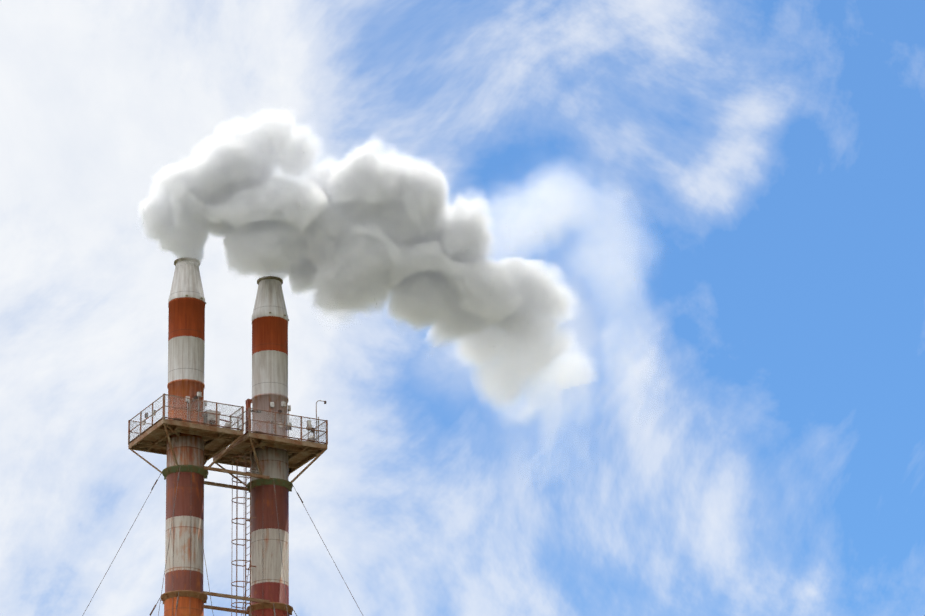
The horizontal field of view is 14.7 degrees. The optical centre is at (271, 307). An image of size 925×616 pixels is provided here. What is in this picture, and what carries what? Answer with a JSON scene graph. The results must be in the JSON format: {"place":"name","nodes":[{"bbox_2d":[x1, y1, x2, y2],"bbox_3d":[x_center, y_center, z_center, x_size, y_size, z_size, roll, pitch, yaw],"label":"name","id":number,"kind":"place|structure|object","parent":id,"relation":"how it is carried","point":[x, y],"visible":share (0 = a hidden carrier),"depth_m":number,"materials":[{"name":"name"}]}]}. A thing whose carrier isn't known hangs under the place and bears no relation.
{"place":"outdoors","nodes":[
{"label":"outdoors","id":0,"kind":"place"},
{"bbox_2d":[0,0,924,615],"label":"sky","id":1,"kind":"structure","parent":0,"point":[593,307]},
{"label":"ground","id":2,"kind":"structure","parent":0,"visible":0},
{"bbox_2d":[160,257,207,615],"bbox_3d":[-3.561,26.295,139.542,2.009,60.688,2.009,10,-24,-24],"label":"smokestack","id":3,"kind":"object","parent":2,"relation":"on","point":[186,329],"visible":1,"depth_m":146.82,"materials":[{"name":"paint"}]},
{"bbox_2d":[128,392,243,473],"bbox_3d":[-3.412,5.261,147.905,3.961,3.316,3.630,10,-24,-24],"label":"platform","id":4,"kind":"structure","parent":3,"relation":"attached to","point":[155,437],"depth_m":147.09,"materials":[{"name":"paint"}]},
{"bbox_2d":[202,466,269,613],"bbox_3d":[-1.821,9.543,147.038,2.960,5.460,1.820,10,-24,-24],"label":"connecting beams","id":5,"kind":"structure","parent":3,"relation":"attached to","point":[239,488],"depth_m":146.91,"materials":[{"name":"metal"}]},
{"bbox_2d":[82,469,362,615],"bbox_3d":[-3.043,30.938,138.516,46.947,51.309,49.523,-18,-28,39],"label":"guy wires","id":6,"kind":"object","parent":2,"relation":"on","point":[204,555],"visible":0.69,"depth_m":145.52,"materials":[{"name":"grey metal"}]},
{"bbox_2d":[246,276,292,615],"bbox_3d":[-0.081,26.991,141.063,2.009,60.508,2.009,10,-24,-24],"label":"smokestack","id":7,"kind":"object","parent":2,"relation":"on","point":[270,319],"visible":0.94,"depth_m":148.46,"materials":[{"name":"paint"}]},
{"bbox_2d":[231,423,256,615],"bbox_3d":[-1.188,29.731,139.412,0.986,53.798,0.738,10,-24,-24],"label":"ladder cage","id":8,"kind":"object","parent":7,"relation":"attached to","point":[237,518],"visible":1,"depth_m":147.58,"materials":[{"name":"metal"}]},
{"bbox_2d":[212,399,327,484],"bbox_3d":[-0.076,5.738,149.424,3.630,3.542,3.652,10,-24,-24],"label":"platform","id":9,"kind":"structure","parent":7,"relation":"on","point":[300,452],"depth_m":148.48,"materials":[{"name":"paint"}]}
]}

